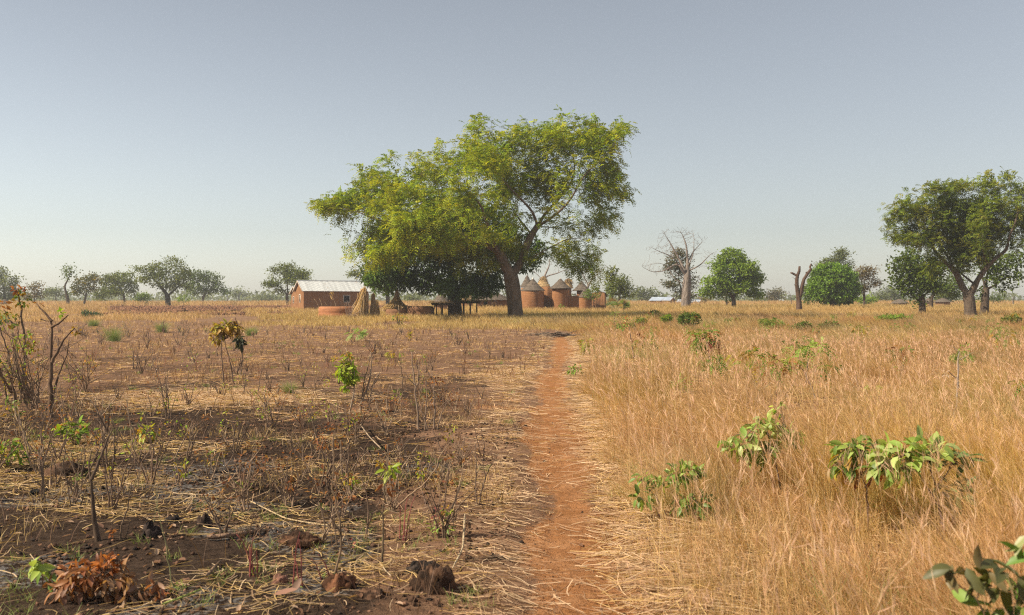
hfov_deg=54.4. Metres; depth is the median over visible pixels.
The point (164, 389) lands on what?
twig shrub
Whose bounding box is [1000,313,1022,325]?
bush
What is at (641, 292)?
tree
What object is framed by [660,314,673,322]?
bush
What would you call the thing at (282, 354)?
grass stubble
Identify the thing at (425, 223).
shade tree
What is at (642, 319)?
bush
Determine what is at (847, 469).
broadleaf shrub
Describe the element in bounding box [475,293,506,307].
mud house
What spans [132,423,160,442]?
sapling
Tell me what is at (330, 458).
twig shrub
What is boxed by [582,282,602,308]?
shrub
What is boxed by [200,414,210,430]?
withered shrub
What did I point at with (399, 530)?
red shoot
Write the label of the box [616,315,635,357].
dry weed
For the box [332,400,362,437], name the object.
withered shrub
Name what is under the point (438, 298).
thatched hut
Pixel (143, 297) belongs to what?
bush
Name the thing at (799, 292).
dead tree
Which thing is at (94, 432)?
twig shrub
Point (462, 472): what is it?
bare shoot
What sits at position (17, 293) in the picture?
leafy thicket
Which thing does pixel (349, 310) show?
bare shrub
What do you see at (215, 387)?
twig shrub
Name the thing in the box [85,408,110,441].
withered shrub
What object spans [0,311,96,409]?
brush
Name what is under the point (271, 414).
withered shrub
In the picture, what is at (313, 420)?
green shrublet
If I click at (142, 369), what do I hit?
twig shrub
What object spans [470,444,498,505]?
twig shrub
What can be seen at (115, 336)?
grass tussock
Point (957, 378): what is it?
bare sapling
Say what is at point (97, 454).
withered shrub
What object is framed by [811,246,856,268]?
tree
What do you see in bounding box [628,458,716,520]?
broadleaf shrub
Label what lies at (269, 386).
twig shrub
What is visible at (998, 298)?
bush
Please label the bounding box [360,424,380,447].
dry stalk
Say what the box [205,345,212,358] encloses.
twig shrub
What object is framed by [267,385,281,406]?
withered shrub
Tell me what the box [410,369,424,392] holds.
green shrublet
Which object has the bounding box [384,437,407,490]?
twig shrub
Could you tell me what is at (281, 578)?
stone
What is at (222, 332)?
wilted shrub
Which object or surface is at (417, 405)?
bare shrub
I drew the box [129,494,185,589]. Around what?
bare shoot
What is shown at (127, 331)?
dry shrub
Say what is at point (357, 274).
tree
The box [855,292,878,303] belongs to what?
bush
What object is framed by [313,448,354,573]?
bare shoot
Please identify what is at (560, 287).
granary
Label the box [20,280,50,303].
tree
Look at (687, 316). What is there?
bush
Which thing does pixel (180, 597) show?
green stalk
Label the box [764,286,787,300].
tree
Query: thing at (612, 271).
tree
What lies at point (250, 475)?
twig shrub
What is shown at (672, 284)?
tree
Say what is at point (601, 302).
mud wall
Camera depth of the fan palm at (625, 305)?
112.56 m
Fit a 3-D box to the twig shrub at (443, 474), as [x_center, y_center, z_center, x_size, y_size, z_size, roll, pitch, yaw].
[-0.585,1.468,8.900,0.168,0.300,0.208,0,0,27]
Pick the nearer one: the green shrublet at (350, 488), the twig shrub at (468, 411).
the green shrublet at (350, 488)
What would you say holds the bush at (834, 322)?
on the ground at (216, 549)
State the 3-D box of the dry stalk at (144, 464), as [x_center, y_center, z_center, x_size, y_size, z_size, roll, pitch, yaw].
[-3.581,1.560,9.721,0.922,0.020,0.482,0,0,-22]
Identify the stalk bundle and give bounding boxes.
[352,286,368,316]
[352,289,362,308]
[369,293,378,316]
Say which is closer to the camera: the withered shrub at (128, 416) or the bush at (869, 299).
the withered shrub at (128, 416)
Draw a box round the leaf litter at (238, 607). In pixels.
[0,366,938,614]
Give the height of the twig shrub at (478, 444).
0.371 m
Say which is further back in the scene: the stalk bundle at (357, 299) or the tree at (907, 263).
the tree at (907, 263)
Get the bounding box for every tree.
[0,265,26,300]
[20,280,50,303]
[41,283,70,300]
[59,262,82,303]
[68,271,105,303]
[95,269,140,301]
[125,255,197,305]
[183,267,233,301]
[221,288,236,301]
[229,285,249,300]
[261,260,313,304]
[305,104,641,316]
[343,266,393,303]
[357,199,550,316]
[529,256,567,277]
[573,265,606,287]
[598,270,638,304]
[604,265,623,306]
[632,285,667,301]
[642,227,714,306]
[659,246,701,302]
[695,246,767,307]
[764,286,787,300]
[790,264,811,308]
[805,261,863,307]
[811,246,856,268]
[852,264,882,306]
[873,284,907,302]
[877,166,1023,316]
[881,247,951,313]
[925,272,969,307]
[962,248,1023,314]
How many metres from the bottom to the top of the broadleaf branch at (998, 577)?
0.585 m
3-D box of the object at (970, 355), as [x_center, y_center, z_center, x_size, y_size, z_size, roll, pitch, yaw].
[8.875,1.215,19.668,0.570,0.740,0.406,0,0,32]
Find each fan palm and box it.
[605,293,627,309]
[620,300,630,310]
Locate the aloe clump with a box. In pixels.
[77,309,100,316]
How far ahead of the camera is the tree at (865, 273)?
149.71 m
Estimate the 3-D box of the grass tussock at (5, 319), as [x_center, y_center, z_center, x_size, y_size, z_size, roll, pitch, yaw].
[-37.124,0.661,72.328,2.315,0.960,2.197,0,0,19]
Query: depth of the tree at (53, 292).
263.82 m
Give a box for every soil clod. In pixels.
[44,461,87,477]
[141,520,162,538]
[162,515,185,522]
[195,512,212,526]
[278,530,321,547]
[321,571,355,592]
[354,588,385,599]
[404,560,439,573]
[409,560,456,595]
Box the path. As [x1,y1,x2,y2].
[537,332,629,614]
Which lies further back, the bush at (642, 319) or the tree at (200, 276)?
the tree at (200, 276)
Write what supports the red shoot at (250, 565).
on the ground at (216, 549)
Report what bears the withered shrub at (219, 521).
on the ground at (216, 549)
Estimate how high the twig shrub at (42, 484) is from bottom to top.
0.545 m
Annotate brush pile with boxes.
[525,331,578,336]
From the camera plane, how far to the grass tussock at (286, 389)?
18.13 m
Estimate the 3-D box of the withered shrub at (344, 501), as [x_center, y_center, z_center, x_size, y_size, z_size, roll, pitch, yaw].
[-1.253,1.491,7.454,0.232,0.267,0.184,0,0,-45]
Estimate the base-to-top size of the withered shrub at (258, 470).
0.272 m
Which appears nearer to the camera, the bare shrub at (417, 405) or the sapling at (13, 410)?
the bare shrub at (417, 405)
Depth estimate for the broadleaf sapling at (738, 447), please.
7.95 m
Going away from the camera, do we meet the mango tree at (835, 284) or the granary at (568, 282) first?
the granary at (568, 282)
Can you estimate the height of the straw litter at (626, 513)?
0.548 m
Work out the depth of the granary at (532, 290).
120.88 m
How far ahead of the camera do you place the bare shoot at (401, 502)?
7.93 m
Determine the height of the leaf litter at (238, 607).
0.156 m
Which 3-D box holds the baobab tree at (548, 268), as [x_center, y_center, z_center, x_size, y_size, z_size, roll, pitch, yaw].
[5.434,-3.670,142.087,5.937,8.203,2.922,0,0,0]
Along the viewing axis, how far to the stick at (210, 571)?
5.89 m
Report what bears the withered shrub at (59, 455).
on the ground at (216, 549)
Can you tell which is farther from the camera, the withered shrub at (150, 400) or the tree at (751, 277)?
the tree at (751, 277)
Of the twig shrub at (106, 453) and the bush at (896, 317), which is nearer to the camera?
the twig shrub at (106, 453)
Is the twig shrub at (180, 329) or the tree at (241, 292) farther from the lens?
the tree at (241, 292)
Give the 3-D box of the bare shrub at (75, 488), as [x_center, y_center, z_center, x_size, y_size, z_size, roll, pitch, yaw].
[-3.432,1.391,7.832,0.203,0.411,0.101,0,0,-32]
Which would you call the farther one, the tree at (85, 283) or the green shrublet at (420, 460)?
the tree at (85, 283)
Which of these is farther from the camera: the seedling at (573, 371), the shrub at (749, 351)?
the seedling at (573, 371)
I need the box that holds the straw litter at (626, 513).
[0,323,1008,614]
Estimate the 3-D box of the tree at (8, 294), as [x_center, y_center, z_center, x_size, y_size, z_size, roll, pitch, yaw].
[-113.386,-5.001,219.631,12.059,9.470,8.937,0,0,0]
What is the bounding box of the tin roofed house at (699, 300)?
[677,299,701,302]
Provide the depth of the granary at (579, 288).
125.47 m
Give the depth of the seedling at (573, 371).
22.33 m
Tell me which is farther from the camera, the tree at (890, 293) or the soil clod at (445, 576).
the tree at (890, 293)
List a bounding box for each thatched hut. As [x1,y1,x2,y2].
[434,294,447,309]
[890,299,908,305]
[934,298,950,306]
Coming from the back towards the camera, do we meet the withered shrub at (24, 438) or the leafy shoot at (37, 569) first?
the withered shrub at (24, 438)
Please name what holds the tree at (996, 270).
on the ground at (216, 549)
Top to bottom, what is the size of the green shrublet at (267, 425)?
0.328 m
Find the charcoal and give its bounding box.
[30,488,48,495]
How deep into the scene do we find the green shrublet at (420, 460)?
9.13 m
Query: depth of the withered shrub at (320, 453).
10.43 m
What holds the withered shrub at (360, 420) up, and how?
on the ground at (216, 549)
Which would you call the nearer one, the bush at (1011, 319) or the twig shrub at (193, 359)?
the twig shrub at (193, 359)
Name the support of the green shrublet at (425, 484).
on the ground at (216, 549)
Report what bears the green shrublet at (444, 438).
on the ground at (216, 549)
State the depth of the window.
120.54 m
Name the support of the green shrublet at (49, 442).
on the ground at (216, 549)
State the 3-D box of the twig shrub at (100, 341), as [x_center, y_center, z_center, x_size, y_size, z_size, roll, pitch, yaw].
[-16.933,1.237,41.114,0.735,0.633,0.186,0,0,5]
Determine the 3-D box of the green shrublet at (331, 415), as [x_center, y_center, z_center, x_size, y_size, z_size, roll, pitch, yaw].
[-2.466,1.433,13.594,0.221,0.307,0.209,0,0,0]
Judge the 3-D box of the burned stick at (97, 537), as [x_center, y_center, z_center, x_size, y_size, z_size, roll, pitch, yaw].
[-2.785,1.123,6.686,0.230,0.937,0.172,0,0,0]
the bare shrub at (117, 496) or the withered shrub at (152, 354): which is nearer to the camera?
the bare shrub at (117, 496)
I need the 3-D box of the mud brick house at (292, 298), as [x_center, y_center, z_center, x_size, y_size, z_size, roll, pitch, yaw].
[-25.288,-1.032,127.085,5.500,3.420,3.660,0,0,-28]
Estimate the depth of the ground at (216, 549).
8.74 m
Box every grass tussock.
[0,313,10,322]
[85,318,100,326]
[91,325,130,341]
[154,321,176,332]
[244,325,260,335]
[275,379,301,394]
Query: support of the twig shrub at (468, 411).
on the ground at (216, 549)
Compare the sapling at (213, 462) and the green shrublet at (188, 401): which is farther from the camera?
the green shrublet at (188, 401)
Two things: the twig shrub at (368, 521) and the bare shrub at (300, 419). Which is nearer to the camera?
the twig shrub at (368, 521)
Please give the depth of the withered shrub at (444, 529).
6.94 m
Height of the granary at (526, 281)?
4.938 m
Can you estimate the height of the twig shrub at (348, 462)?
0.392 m
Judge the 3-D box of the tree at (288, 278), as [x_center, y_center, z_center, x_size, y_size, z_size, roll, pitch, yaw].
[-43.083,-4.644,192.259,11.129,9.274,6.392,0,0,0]
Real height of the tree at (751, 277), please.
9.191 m
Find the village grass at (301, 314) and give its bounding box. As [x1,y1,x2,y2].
[0,299,1023,330]
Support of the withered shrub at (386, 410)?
on the ground at (216, 549)
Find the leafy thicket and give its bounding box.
[0,284,39,402]
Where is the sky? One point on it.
(133, 132)
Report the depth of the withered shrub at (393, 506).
7.75 m
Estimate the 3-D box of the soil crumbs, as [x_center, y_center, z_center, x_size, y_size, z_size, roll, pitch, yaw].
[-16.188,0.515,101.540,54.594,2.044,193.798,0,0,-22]
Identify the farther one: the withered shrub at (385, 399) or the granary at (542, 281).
the granary at (542, 281)
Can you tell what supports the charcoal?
on the ground at (216, 549)
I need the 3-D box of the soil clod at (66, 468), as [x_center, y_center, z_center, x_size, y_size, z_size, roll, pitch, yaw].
[-4.151,1.528,9.342,0.436,0.214,0.365,0,0,33]
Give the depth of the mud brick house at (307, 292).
119.93 m
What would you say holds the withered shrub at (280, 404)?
on the ground at (216, 549)
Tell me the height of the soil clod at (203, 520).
0.167 m
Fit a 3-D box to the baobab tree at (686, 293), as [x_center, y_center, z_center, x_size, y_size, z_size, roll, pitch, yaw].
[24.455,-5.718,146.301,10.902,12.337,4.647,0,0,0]
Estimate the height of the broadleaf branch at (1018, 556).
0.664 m
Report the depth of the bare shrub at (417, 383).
19.66 m
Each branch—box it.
[207,526,264,538]
[922,545,1023,614]
[998,536,1023,565]
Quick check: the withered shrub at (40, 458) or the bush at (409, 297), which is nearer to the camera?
the withered shrub at (40, 458)
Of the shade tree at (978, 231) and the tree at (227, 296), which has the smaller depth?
the shade tree at (978, 231)
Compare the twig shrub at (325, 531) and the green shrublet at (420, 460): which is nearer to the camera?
the twig shrub at (325, 531)
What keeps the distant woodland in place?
on the ground at (216, 549)
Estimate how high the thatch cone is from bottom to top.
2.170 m
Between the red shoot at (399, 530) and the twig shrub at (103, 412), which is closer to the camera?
the red shoot at (399, 530)
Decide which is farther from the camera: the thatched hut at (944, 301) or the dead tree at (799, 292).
the thatched hut at (944, 301)
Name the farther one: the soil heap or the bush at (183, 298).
the bush at (183, 298)
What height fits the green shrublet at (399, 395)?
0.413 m
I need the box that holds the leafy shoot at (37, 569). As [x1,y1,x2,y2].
[28,556,58,591]
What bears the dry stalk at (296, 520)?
on the ground at (216, 549)
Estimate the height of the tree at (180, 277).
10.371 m
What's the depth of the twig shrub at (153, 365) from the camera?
21.54 m
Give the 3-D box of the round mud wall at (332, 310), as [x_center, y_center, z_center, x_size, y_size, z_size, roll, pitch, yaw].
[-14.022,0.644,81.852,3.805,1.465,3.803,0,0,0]
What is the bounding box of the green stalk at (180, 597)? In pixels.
[161,588,202,604]
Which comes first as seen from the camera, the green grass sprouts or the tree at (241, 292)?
the green grass sprouts
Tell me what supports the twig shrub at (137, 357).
on the ground at (216, 549)
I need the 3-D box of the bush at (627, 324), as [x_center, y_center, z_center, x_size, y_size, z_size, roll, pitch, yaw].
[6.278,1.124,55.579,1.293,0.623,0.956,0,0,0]
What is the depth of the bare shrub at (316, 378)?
18.62 m
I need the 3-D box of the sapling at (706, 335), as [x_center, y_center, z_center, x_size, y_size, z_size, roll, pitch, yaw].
[4.788,0.952,24.766,1.042,1.278,0.779,0,0,0]
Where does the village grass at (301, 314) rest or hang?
on the ground at (216, 549)
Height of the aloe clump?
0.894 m
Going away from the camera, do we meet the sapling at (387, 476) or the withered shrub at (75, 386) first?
the sapling at (387, 476)
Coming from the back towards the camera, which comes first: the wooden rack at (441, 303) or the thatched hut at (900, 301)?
the thatched hut at (900, 301)
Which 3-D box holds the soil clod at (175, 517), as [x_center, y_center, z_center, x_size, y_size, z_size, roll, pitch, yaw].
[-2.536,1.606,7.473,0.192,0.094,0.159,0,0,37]
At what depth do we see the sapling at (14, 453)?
9.68 m
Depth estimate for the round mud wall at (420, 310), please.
84.14 m
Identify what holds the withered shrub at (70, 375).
on the ground at (216, 549)
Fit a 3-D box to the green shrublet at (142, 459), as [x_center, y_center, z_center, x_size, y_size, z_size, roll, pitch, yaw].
[-3.766,1.464,10.034,0.275,0.287,0.193,0,0,-9]
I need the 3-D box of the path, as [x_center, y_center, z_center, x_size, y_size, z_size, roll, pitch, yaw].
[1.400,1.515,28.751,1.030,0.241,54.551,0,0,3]
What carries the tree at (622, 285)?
on the ground at (216, 549)
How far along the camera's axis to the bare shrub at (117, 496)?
7.78 m
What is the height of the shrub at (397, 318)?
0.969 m
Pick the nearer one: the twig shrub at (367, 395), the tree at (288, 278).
the twig shrub at (367, 395)
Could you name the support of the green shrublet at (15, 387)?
on the ground at (216, 549)
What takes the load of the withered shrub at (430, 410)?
on the ground at (216, 549)
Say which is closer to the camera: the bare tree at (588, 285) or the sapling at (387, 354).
the sapling at (387, 354)
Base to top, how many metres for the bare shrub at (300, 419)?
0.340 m
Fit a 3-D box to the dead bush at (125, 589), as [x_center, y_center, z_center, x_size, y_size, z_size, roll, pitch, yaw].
[-2.169,1.476,5.384,0.698,0.390,0.304,0,0,0]
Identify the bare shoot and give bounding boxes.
[105,455,141,540]
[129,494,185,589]
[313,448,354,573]
[396,441,450,507]
[453,443,472,509]
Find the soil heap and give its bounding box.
[168,309,187,311]
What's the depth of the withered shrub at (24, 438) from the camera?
9.80 m
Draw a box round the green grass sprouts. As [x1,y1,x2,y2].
[0,340,1015,614]
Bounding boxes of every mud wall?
[318,306,351,316]
[385,309,406,315]
[407,306,433,315]
[542,286,551,308]
[568,295,579,308]
[594,291,607,308]
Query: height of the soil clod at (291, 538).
0.128 m
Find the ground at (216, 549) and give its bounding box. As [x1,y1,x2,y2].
[0,305,1021,614]
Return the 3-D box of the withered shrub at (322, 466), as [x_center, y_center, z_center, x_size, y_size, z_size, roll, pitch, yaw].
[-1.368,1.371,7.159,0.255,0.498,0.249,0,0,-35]
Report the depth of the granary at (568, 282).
127.18 m
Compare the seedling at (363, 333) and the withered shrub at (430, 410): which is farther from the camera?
the seedling at (363, 333)
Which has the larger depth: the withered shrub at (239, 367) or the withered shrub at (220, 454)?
the withered shrub at (239, 367)
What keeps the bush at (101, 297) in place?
on the ground at (216, 549)
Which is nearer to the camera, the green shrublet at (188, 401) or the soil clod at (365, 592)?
the soil clod at (365, 592)
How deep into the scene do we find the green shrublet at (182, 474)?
8.82 m
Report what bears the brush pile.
on the ground at (216, 549)
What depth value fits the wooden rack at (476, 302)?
83.96 m
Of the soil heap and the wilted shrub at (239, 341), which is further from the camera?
the soil heap
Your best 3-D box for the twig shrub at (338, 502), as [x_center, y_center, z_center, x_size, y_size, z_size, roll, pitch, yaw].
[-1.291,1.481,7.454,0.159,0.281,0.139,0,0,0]
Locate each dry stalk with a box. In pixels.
[97,463,195,472]
[250,501,360,526]
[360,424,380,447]
[452,514,465,567]
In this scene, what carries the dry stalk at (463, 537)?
on the ground at (216, 549)
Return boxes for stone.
[271,573,287,584]
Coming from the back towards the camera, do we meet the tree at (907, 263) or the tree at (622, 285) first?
the tree at (622, 285)
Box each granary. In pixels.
[520,275,529,297]
[521,278,544,309]
[538,276,549,286]
[550,278,571,308]
[564,278,573,295]
[573,281,587,294]
[578,287,591,308]
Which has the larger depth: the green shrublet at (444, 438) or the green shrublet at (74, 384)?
the green shrublet at (74, 384)
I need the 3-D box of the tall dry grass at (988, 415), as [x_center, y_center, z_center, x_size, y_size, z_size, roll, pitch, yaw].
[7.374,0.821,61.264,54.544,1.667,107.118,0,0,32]
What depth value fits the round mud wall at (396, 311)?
84.62 m
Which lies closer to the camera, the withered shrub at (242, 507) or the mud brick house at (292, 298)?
the withered shrub at (242, 507)
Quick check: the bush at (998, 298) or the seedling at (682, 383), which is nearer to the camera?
the seedling at (682, 383)
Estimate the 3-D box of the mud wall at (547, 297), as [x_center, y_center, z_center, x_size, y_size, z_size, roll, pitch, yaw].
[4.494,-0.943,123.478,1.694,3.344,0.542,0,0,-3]
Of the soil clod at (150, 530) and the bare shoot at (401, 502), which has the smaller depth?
the soil clod at (150, 530)
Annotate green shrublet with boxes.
[5,378,18,397]
[30,426,64,461]
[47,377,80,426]
[56,361,77,409]
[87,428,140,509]
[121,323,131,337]
[125,438,153,463]
[158,412,192,458]
[161,394,179,421]
[172,458,194,484]
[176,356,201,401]
[181,381,202,404]
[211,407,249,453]
[234,373,247,393]
[246,389,256,396]
[256,386,276,409]
[256,405,273,426]
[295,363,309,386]
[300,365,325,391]
[301,396,327,446]
[324,402,338,421]
[340,473,366,497]
[341,417,370,442]
[392,386,405,408]
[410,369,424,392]
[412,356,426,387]
[415,451,429,480]
[415,467,429,488]
[432,425,456,454]
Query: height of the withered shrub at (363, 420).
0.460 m
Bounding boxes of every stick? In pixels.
[80,410,112,541]
[205,560,221,577]
[338,556,362,568]
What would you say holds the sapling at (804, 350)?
on the ground at (216, 549)
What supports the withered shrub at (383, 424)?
on the ground at (216, 549)
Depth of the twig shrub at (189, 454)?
9.44 m
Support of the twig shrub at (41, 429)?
on the ground at (216, 549)
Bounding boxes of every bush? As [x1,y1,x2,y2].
[44,546,175,607]
[89,290,110,301]
[130,291,154,302]
[175,294,195,303]
[248,290,275,301]
[264,294,284,300]
[400,292,425,301]
[613,323,635,328]
[634,316,647,324]
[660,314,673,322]
[676,310,702,325]
[746,296,766,301]
[757,317,784,329]
[791,320,811,331]
[795,284,816,304]
[818,319,842,328]
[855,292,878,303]
[874,313,907,321]
[930,290,959,301]
[989,293,1010,303]
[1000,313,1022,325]
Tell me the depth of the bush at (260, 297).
378.79 m
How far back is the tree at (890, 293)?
262.11 m
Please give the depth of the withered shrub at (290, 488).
8.08 m
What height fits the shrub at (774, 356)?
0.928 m
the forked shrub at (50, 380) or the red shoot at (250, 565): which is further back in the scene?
the forked shrub at (50, 380)
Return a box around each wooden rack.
[430,299,452,315]
[458,296,486,315]
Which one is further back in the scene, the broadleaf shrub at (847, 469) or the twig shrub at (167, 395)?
the twig shrub at (167, 395)
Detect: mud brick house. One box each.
[289,286,294,307]
[292,280,370,309]
[648,297,675,303]
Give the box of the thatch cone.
[382,289,407,311]
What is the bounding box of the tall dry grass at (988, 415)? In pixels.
[449,308,1023,614]
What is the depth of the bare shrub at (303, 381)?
19.66 m
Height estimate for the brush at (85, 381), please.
1.019 m
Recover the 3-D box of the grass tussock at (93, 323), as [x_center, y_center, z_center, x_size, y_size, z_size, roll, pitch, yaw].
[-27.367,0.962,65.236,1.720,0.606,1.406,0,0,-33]
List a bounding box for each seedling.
[345,328,367,341]
[425,505,455,538]
[566,364,583,375]
[578,334,594,354]
[671,374,692,390]
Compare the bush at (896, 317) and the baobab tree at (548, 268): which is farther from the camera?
the baobab tree at (548, 268)
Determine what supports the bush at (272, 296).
on the ground at (216, 549)
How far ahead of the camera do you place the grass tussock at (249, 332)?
52.17 m
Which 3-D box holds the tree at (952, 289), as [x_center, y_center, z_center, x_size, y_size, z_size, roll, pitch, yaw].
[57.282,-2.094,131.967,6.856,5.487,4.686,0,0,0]
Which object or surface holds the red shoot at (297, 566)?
on the ground at (216, 549)
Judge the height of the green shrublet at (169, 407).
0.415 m
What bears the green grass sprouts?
on the ground at (216, 549)
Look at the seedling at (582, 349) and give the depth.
32.41 m
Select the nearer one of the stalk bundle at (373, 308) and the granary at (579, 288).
the stalk bundle at (373, 308)
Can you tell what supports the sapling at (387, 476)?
on the ground at (216, 549)
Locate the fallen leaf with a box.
[274,578,300,594]
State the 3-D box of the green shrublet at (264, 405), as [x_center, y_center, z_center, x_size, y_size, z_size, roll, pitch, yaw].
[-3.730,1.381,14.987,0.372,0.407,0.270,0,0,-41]
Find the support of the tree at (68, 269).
on the ground at (216, 549)
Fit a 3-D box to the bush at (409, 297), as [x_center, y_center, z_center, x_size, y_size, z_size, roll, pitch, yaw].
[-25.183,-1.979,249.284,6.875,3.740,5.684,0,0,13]
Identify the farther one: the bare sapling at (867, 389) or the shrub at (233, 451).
the bare sapling at (867, 389)
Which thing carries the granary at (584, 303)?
on the ground at (216, 549)
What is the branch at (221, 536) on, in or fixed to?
on the ground at (216, 549)
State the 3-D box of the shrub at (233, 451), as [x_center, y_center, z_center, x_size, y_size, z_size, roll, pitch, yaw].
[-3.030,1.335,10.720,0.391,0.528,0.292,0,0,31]
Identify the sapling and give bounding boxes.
[0,399,25,415]
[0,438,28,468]
[52,415,89,445]
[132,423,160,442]
[201,444,227,471]
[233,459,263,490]
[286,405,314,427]
[330,348,364,412]
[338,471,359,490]
[370,461,401,562]
[384,347,404,392]
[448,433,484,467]
[631,333,658,360]
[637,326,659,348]
[684,321,726,357]
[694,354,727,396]
[717,401,805,494]
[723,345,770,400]
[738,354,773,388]
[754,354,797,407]
[776,337,844,398]
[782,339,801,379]
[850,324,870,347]
[852,378,882,406]
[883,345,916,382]
[942,342,972,419]
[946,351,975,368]
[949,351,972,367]
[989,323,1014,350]
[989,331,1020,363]
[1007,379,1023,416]
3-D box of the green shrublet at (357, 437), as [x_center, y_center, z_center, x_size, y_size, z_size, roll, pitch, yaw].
[-1.823,1.442,11.604,0.349,0.327,0.175,0,0,15]
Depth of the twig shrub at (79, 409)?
14.35 m
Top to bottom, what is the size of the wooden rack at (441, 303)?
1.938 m
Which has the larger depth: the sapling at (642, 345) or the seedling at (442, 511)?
the sapling at (642, 345)
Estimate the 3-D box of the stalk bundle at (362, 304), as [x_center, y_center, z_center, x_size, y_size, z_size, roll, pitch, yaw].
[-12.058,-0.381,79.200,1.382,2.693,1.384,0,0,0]
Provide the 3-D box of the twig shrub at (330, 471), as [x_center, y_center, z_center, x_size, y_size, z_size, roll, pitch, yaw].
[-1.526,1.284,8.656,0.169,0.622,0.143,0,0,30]
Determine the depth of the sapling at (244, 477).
8.52 m
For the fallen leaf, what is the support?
on the ground at (216, 549)
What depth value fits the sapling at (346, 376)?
14.92 m
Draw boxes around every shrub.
[0,424,29,468]
[13,396,69,465]
[26,440,50,474]
[27,438,48,501]
[32,301,81,417]
[33,405,46,456]
[44,407,74,460]
[49,435,65,487]
[55,451,87,498]
[59,424,112,483]
[61,347,86,384]
[63,461,88,507]
[69,376,82,396]
[75,402,82,415]
[85,390,120,415]
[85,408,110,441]
[85,410,98,455]
[90,404,122,480]
[93,418,112,441]
[95,332,108,344]
[109,398,142,448]
[110,402,178,483]
[113,386,124,399]
[131,345,146,368]
[133,351,153,373]
[142,340,160,370]
[142,381,160,415]
[148,350,159,379]
[154,377,171,399]
[157,366,172,417]
[174,321,190,335]
[177,413,203,473]
[183,343,202,362]
[193,437,229,480]
[199,477,242,533]
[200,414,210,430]
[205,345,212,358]
[207,379,226,393]
[208,318,246,387]
[222,441,267,510]
[229,353,246,373]
[231,336,247,364]
[244,465,254,483]
[253,383,286,426]
[254,456,279,483]
[256,449,316,507]
[264,376,272,391]
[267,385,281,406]
[270,457,305,501]
[275,398,286,411]
[281,356,290,370]
[285,478,296,504]
[287,426,302,458]
[297,423,347,494]
[302,463,338,529]
[313,435,327,460]
[313,502,337,543]
[317,422,352,482]
[319,433,365,491]
[324,420,345,488]
[329,487,349,520]
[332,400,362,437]
[332,489,355,520]
[338,403,373,435]
[339,444,367,480]
[344,301,361,317]
[353,411,367,429]
[359,345,380,411]
[360,438,418,487]
[361,371,376,412]
[361,467,384,538]
[367,339,377,353]
[368,385,403,432]
[375,404,389,434]
[376,385,396,416]
[382,479,403,511]
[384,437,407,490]
[391,438,424,476]
[392,313,407,325]
[404,352,446,429]
[414,393,444,426]
[422,456,486,537]
[423,450,436,476]
[424,373,453,405]
[434,456,453,484]
[441,503,458,523]
[446,389,461,411]
[461,395,478,416]
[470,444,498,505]
[472,377,485,398]
[475,427,489,459]
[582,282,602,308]
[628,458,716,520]
[824,434,894,530]
[855,425,986,538]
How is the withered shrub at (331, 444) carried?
on the ground at (216, 549)
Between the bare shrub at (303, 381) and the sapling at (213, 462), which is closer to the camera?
the sapling at (213, 462)
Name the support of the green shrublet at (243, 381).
on the ground at (216, 549)
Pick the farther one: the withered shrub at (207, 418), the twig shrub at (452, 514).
the withered shrub at (207, 418)
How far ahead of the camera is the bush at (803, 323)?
55.47 m
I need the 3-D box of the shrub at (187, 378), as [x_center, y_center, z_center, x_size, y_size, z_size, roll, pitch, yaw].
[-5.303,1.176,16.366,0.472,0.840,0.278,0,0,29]
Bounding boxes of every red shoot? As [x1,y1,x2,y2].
[237,535,259,576]
[289,533,302,586]
[311,554,334,579]
[398,497,414,540]
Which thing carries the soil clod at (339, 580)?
on the ground at (216, 549)
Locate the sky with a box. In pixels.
[0,0,1023,301]
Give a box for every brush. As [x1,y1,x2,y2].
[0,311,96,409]
[53,342,116,392]
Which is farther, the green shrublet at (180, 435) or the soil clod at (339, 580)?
the green shrublet at (180, 435)
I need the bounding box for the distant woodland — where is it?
[6,288,1023,301]
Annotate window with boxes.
[343,295,349,302]
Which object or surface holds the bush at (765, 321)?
on the ground at (216, 549)
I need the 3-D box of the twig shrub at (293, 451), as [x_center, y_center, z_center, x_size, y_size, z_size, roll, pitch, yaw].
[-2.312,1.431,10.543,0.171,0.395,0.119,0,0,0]
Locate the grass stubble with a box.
[0,318,549,614]
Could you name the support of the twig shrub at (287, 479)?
on the ground at (216, 549)
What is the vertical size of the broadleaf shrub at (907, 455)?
0.822 m
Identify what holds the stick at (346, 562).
on the ground at (216, 549)
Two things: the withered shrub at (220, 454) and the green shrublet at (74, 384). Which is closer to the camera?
the withered shrub at (220, 454)
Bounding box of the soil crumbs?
[0,304,771,614]
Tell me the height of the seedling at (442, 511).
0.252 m
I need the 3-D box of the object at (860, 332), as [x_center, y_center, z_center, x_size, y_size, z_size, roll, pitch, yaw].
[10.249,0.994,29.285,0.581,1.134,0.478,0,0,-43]
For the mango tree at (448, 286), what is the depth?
85.73 m

